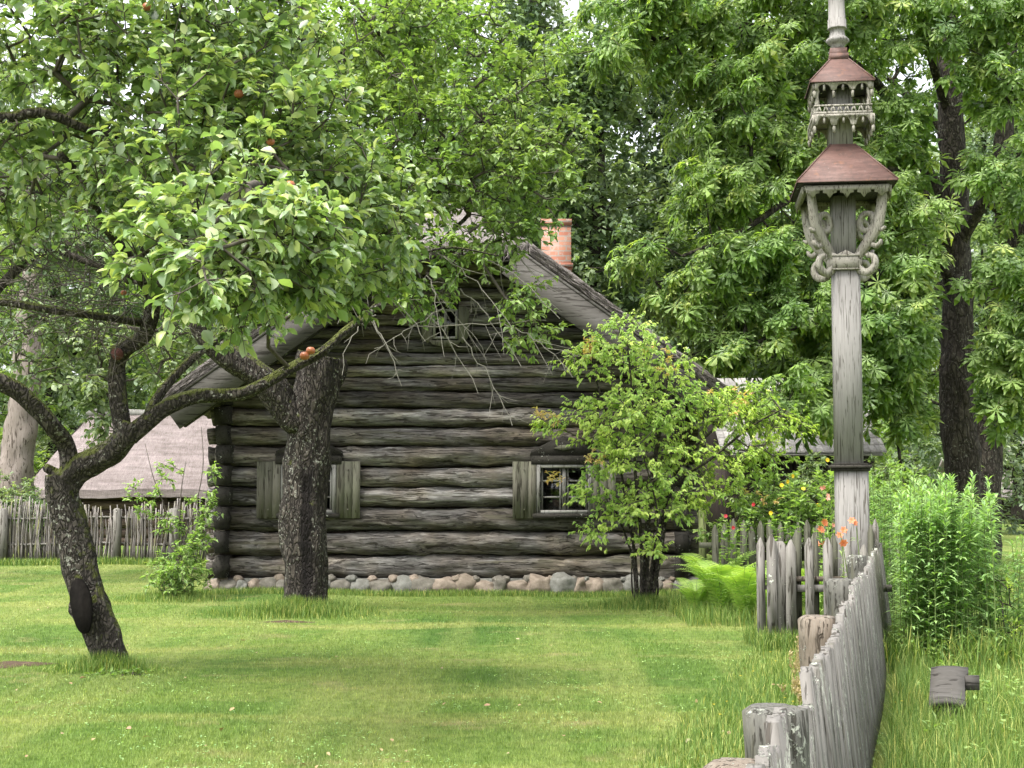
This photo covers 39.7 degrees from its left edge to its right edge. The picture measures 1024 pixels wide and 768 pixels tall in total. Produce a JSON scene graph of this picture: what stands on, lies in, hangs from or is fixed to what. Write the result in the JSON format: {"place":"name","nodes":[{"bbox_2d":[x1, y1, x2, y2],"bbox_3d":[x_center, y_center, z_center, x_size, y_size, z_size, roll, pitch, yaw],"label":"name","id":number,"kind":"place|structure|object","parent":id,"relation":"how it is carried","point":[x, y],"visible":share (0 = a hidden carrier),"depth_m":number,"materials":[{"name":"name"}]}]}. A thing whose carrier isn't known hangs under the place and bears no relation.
{"place":"outdoors","nodes":[
{"label":"outdoors","id":0,"kind":"place"},
{"bbox_2d":[0,0,1018,487],"label":"sky","id":1,"kind":"structure","parent":0,"point":[574,4],"materials":[{"name":"white"}]},
{"bbox_2d":[0,488,1023,767],"bbox_3d":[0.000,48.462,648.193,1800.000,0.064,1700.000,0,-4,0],"label":"ground","id":2,"kind":"structure","parent":0,"point":[122,570],"depth_m":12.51,"materials":[{"name":"green plant"}]},
{"bbox_2d":[0,230,44,553],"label":"dead tree","id":3,"kind":"object","parent":2,"relation":"on","point":[18,441],"visible":0.38,"depth_m":33.74,"materials":[{"name":"grey wood"}]},
{"bbox_2d":[0,469,51,531],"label":"bush","id":4,"kind":"object","parent":2,"relation":"on","point":[14,492],"visible":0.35,"depth_m":31.82,"materials":[{"name":"green plant"}]},
{"bbox_2d":[0,661,60,667],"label":"soil patch","id":5,"kind":"object","parent":2,"relation":"on","point":[11,663],"visible":0.97,"depth_m":12.69,"materials":[{"name":"brown soil"}]},
{"bbox_2d":[0,19,98,525],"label":"woodland tree","id":6,"kind":"object","parent":2,"relation":"on","point":[35,465],"visible":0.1,"depth_m":41.11,"materials":[{"name":"green plant"}]},
{"bbox_2d":[0,121,162,536],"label":"woodland tree","id":7,"kind":"object","parent":2,"relation":"on","point":[47,445],"visible":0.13,"depth_m":45.56,"materials":[{"name":"green plant"}]},
{"bbox_2d":[66,664,154,676],"bbox_3d":[-3.444,2.523,12.107,0.854,0.275,0.591,-2,-5,26],"label":"goutweed patch","id":8,"kind":"object","parent":2,"relation":"on","point":[135,670],"visible":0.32,"depth_m":12.03,"materials":[{"name":"green plant"}]},
{"bbox_2d":[0,495,224,561],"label":"stick fence","id":9,"kind":"object","parent":2,"relation":"on","point":[45,547],"visible":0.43,"depth_m":29.32,"materials":[{"name":"grey wood"}]},
{"bbox_2d":[0,27,225,450],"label":"oak tree","id":10,"kind":"object","parent":2,"relation":"on","point":[88,393],"visible":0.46,"depth_m":24.07,"materials":[{"name":"green plant"}]},
{"bbox_2d":[58,233,188,500],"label":"woodland tree","id":11,"kind":"object","parent":2,"relation":"on","point":[122,309],"visible":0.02,"depth_m":49.44,"materials":[{"name":"green plant"}]},
{"bbox_2d":[34,409,217,545],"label":"thatched barn","id":12,"kind":"structure","parent":2,"relation":"on","point":[167,438],"depth_m":38.50,"materials":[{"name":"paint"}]},
{"bbox_2d":[121,427,222,598],"bbox_3d":[-4.843,1.895,20.056,1.433,2.589,1.027,0,-4,0],"label":"corner shrub","id":13,"kind":"object","parent":2,"relation":"on","point":[177,568],"visible":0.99,"depth_m":20.04,"materials":[{"name":"green plant"}]},
{"bbox_2d":[118,176,267,500],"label":"woodland tree","id":14,"kind":"object","parent":2,"relation":"on","point":[135,291],"visible":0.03,"depth_m":43.37,"materials":[{"name":"green plant"}]},
{"bbox_2d":[0,0,498,661],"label":"apple tree","id":15,"kind":"object","parent":2,"relation":"on","point":[296,238],"visible":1,"depth_m":10.45,"materials":[{"name":"green plant"}]},
{"bbox_2d":[267,620,312,622],"bbox_3d":[-2.655,2.820,16.848,0.700,0.029,0.163,0,-4,0],"label":"soil patch","id":16,"kind":"object","parent":2,"relation":"on","point":[286,621],"visible":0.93,"depth_m":16.80,"materials":[{"name":"brown soil"}]},
{"bbox_2d":[114,0,468,348],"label":"woodland tree","id":17,"kind":"object","parent":2,"relation":"on","point":[379,100],"visible":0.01,"depth_m":34.01,"materials":[{"name":"green plant"}]},
{"bbox_2d":[185,0,603,604],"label":"old fruit tree","id":18,"kind":"object","parent":2,"relation":"on","point":[301,410],"visible":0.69,"depth_m":16.61,"materials":[{"name":"green plant"}]},
{"bbox_2d":[319,0,511,222],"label":"woodland tree","id":19,"kind":"object","parent":2,"relation":"on","point":[443,85],"visible":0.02,"depth_m":39.89,"materials":[{"name":"green plant"}]},
{"bbox_2d":[162,204,734,593],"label":"log house","id":20,"kind":"structure","parent":2,"relation":"on","point":[437,479],"depth_m":21.59,"materials":[{"name":"grey wood"}]},
{"bbox_2d":[275,445,342,517],"bbox_3d":[-3.089,1.413,21.552,1.040,1.250,0.205,0,-4,0],"label":"window","id":21,"kind":"structure","parent":20,"relation":"in","point":[332,484],"depth_m":21.51,"materials":[{"name":"paint"}]},
{"bbox_2d":[433,309,457,338],"bbox_3d":[-1.021,-0.917,21.703,0.380,0.455,0.080,0,-4,0],"label":"attic window","id":22,"kind":"structure","parent":20,"relation":"in","point":[453,334],"depth_m":21.67,"materials":[{"name":"paint"}]},
{"bbox_2d":[551,490,561,507],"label":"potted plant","id":23,"kind":"object","parent":20,"relation":"on","point":[556,502],"visible":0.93,"depth_m":21.69,"materials":[{"name":"green plant"}]},
{"bbox_2d":[530,436,596,517],"bbox_3d":[0.792,1.413,21.552,1.040,1.250,0.205,0,-4,0],"label":"window","id":24,"kind":"structure","parent":20,"relation":"in","point":[548,510],"depth_m":21.54,"materials":[{"name":"paint"}]},
{"bbox_2d":[6,600,893,767],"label":"fallen leaves","id":25,"kind":"object","parent":2,"relation":"on","point":[381,749],"visible":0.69,"depth_m":9.20,"materials":[{"name":"brown plant"}]},
{"bbox_2d":[0,59,1019,510],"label":"wood","id":26,"kind":"object","parent":2,"relation":"on","point":[108,117],"visible":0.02,"depth_m":88.05,"materials":[{"name":"green plant"}]},
{"bbox_2d":[3,600,1018,767],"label":"lawn clover","id":27,"kind":"object","parent":2,"relation":"on","point":[362,730],"visible":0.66,"depth_m":9.99,"materials":[{"name":"green plant"}]},
{"bbox_2d":[0,555,1023,767],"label":"long grass","id":28,"kind":"structure","parent":2,"relation":"on","point":[903,741],"depth_m":11.29,"materials":[{"name":"green plant"}]},
{"bbox_2d":[382,0,648,471],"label":"woodland tree","id":29,"kind":"object","parent":2,"relation":"on","point":[525,12],"visible":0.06,"depth_m":37.71,"materials":[{"name":"green plant"}]},
{"bbox_2d":[465,0,716,501],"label":"woodland tree","id":30,"kind":"object","parent":2,"relation":"on","point":[585,98],"visible":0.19,"depth_m":35.50,"materials":[{"name":"green plant"}]},
{"bbox_2d":[529,308,819,598],"bbox_3d":[2.150,1.014,18.703,3.859,3.995,1.661,0,-4,0],"label":"small tree","id":31,"kind":"object","parent":2,"relation":"on","point":[669,505],"visible":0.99,"depth_m":18.56,"materials":[{"name":"green plant"}]},
{"bbox_2d":[575,8,778,532],"bbox_3d":[4.131,-3.165,39.110,7.951,17.448,4.678,0,-4,0],"label":"woodland tree","id":32,"kind":"object","parent":2,"relation":"on","point":[650,119],"visible":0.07,"depth_m":38.59,"materials":[{"name":"green plant"}]},
{"bbox_2d":[670,578,709,608],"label":"fern","id":33,"kind":"object","parent":2,"relation":"on","point":[700,593],"visible":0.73,"depth_m":17.22,"materials":[{"name":"green plant"}]},
{"bbox_2d":[698,508,706,585],"bbox_3d":[2.757,2.430,20.478,0.100,1.305,0.090,0,-4,0],"label":"green post","id":34,"kind":"object","parent":2,"relation":"on","point":[702,551],"visible":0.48,"depth_m":20.45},
{"bbox_2d":[665,556,766,612],"bbox_3d":[2.546,2.453,17.020,1.145,0.763,1.092,-3,-5,39],"label":"fern","id":35,"kind":"object","parent":2,"relation":"on","point":[717,591],"visible":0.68,"depth_m":16.97,"materials":[{"name":"green plant"}]},
{"bbox_2d":[673,550,765,605],"bbox_3d":[2.633,2.503,17.878,1.246,0.787,1.119,0,-4,0],"label":"fern","id":36,"kind":"object","parent":2,"relation":"on","point":[694,559],"visible":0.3,"depth_m":17.89,"materials":[{"name":"green plant"}]},
{"bbox_2d":[705,566,766,618],"bbox_3d":[2.771,2.466,16.681,1.114,0.688,0.949,3,-5,-37],"label":"fern","id":37,"kind":"object","parent":2,"relation":"on","point":[739,587],"visible":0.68,"depth_m":16.53,"materials":[{"name":"green plant"}]},
{"bbox_2d":[719,502,755,570],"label":"rose bush","id":38,"kind":"object","parent":2,"relation":"on","point":[725,534],"visible":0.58,"depth_m":17.82,"materials":[{"name":"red plant"}]},
{"bbox_2d":[743,590,766,614],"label":"fern","id":39,"kind":"object","parent":2,"relation":"on","point":[753,598],"visible":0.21,"depth_m":16.39,"materials":[{"name":"green plant"}]},
{"bbox_2d":[643,1,909,467],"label":"woodland tree","id":40,"kind":"object","parent":2,"relation":"on","point":[768,219],"visible":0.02,"depth_m":36.60,"materials":[{"name":"green plant"}]},
{"bbox_2d":[549,0,1023,581],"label":"chestnut tree","id":41,"kind":"object","parent":2,"relation":"on","point":[897,338],"visible":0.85,"depth_m":21.96,"materials":[{"name":"green plant"}]},
{"bbox_2d":[765,474,808,546],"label":"sneezeweed","id":42,"kind":"object","parent":2,"relation":"on","point":[787,525],"visible":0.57,"depth_m":17.40,"materials":[{"name":"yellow plant"}]},
{"bbox_2d":[692,378,886,560],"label":"shingled shed","id":43,"kind":"structure","parent":2,"relation":"on","point":[875,447],"depth_m":30.43,"materials":[{"name":"grey wood"}]},
{"bbox_2d":[754,482,775,504],"bbox_3d":[5.442,2.345,30.357,0.500,0.500,0.065,0,-4,0],"label":"window","id":44,"kind":"structure","parent":43,"relation":"in","point":[767,482],"depth_m":30.35,"materials":[{"name":"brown wood"}]},
{"bbox_2d":[777,636,801,703],"bbox_3d":[2.164,2.192,10.741,0.310,0.419,1.822,-1,-4,8],"label":"dry sorrel","id":45,"kind":"object","parent":2,"relation":"on","point":[796,684],"visible":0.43,"depth_m":11.27,"materials":[{"name":"brown plant"}]},
{"bbox_2d":[703,543,891,767],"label":"board fence","id":46,"kind":"object","parent":2,"relation":"on","point":[832,721],"visible":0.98,"depth_m":6.31,"materials":[{"name":"grey wood"}]},
{"bbox_2d":[699,518,902,610],"bbox_3d":[3.789,2.315,18.105,2.780,1.193,0.071,0,-4,0],"label":"garden fence","id":47,"kind":"object","parent":2,"relation":"on","point":[715,544],"visible":0.19,"depth_m":18.09,"materials":[{"name":"grey wood"}]},
{"bbox_2d":[801,569,823,614],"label":"fern","id":48,"kind":"object","parent":2,"relation":"on","point":[803,593],"visible":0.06,"depth_m":16.77,"materials":[{"name":"green plant"}]},
{"bbox_2d":[694,456,934,595],"bbox_3d":[4.224,2.010,19.477,3.450,2.054,1.542,0,-4,0],"label":"garden shrub","id":49,"kind":"object","parent":2,"relation":"on","point":[809,505],"visible":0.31,"depth_m":19.32,"materials":[{"name":"green plant"}]},
{"bbox_2d":[817,519,829,614],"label":"lily","id":50,"kind":"object","parent":2,"relation":"on","point":[824,522],"visible":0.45,"depth_m":16.11,"materials":[{"name":"orange plant"}]},
{"bbox_2d":[756,519,891,639],"bbox_3d":[3.152,2.003,14.327,1.369,1.271,0.196,0,-4,0],"label":"picket fence","id":51,"kind":"object","parent":2,"relation":"on","point":[786,588],"visible":0.58,"depth_m":14.26,"materials":[{"name":"grey wood"}]},
{"bbox_2d":[789,0,898,575],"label":"carved pole","id":52,"kind":"object","parent":2,"relation":"on","point":[843,177],"visible":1,"depth_m":14.74,"materials":[{"name":"grey wood"}]},
{"bbox_2d":[835,517,858,577],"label":"lily","id":53,"kind":"object","parent":2,"relation":"on","point":[842,543],"visible":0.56,"depth_m":14.01,"materials":[{"name":"orange plant"}]},
{"bbox_2d":[725,438,984,564],"bbox_3d":[6.825,2.362,28.144,4.939,2.602,2.108,-2,-5,25],"label":"climbing shrub","id":54,"kind":"object","parent":2,"relation":"on","point":[915,459],"visible":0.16,"depth_m":28.21,"materials":[{"name":"green plant"}]},
{"bbox_2d":[754,23,977,514],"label":"woodland tree","id":55,"kind":"object","parent":2,"relation":"on","point":[894,446],"visible":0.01,"depth_m":41.77,"materials":[{"name":"green plant"}]},
{"bbox_2d":[727,0,1023,566],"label":"chestnut tree","id":56,"kind":"object","parent":2,"relation":"on","point":[992,458],"visible":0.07,"depth_m":28.32,"materials":[{"name":"green plant"}]},
{"bbox_2d":[869,467,922,632],"bbox_3d":[4.239,1.843,15.934,0.828,1.822,1.821,0,-4,0],"label":"goldenrod clump","id":57,"kind":"object","parent":2,"relation":"on","point":[883,536],"visible":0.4,"depth_m":15.69,"materials":[{"name":"green plant"}]},
{"bbox_2d":[883,470,1011,666],"bbox_3d":[4.140,1.697,13.465,1.204,1.756,2.367,-1,-4,15],"label":"goldenrod clump","id":58,"kind":"object","parent":2,"relation":"on","point":[940,588],"visible":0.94,"depth_m":12.77,"materials":[{"name":"green plant"}]},
{"bbox_2d":[877,0,1023,534],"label":"woodland tree","id":59,"kind":"object","parent":2,"relation":"on","point":[981,146],"visible":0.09,"depth_m":47.49,"materials":[{"name":"green plant"}]},
{"bbox_2d":[882,618,1023,673],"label":"sedge blades","id":60,"kind":"object","parent":2,"relation":"on","point":[954,647],"visible":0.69,"depth_m":12.33,"materials":[{"name":"green plant"}]},
{"bbox_2d":[929,666,979,718],"bbox_3d":[3.051,2.148,9.765,0.338,0.364,0.445,-1,-4,17],"label":"rustic seat","id":61,"kind":"object","parent":2,"relation":"on","point":[947,682],"visible":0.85,"depth_m":9.76,"materials":[{"name":"grey wood"}]},
{"bbox_2d":[915,634,1023,767],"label":"meadow weeds","id":62,"kind":"object","parent":2,"relation":"on","point":[987,681],"visible":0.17,"depth_m":10.07,"materials":[{"name":"green plant"}]},
{"bbox_2d":[930,242,1023,523],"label":"woodland tree","id":63,"kind":"object","parent":2,"relation":"on","point":[1014,509],"visible":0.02,"depth_m":59.55,"materials":[{"name":"green plant"}]},
{"bbox_2d":[935,442,1023,517],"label":"log barn","id":64,"kind":"structure","parent":2,"relation":"on","point":[941,464],"depth_m":72.21,"materials":[{"name":"grey wood"}]},
{"bbox_2d":[973,565,1023,654],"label":"rose stem shrub","id":65,"kind":"object","parent":2,"relation":"on","point":[1009,588],"visible":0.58,"depth_m":12.98,"materials":[{"name":"green plant"}]},
{"bbox_2d":[973,532,1023,654],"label":"goldenrod clump","id":66,"kind":"object","parent":2,"relation":"on","point":[1019,611],"visible":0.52,"depth_m":13.24,"materials":[{"name":"green plant"}]},
{"bbox_2d":[812,458,833,572],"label":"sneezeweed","id":67,"kind":"object","parent":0,"point":[819,505],"visible":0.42,"depth_m":17.72,"materials":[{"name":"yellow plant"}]},
{"bbox_2d":[816,485,834,599],"bbox_3d":[3.701,1.989,16.536,0.318,1.620,0.273,0,-4,0],"label":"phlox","id":68,"kind":"object","parent":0,"point":[832,524],"visible":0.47,"depth_m":16.55,"materials":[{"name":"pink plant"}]}
]}

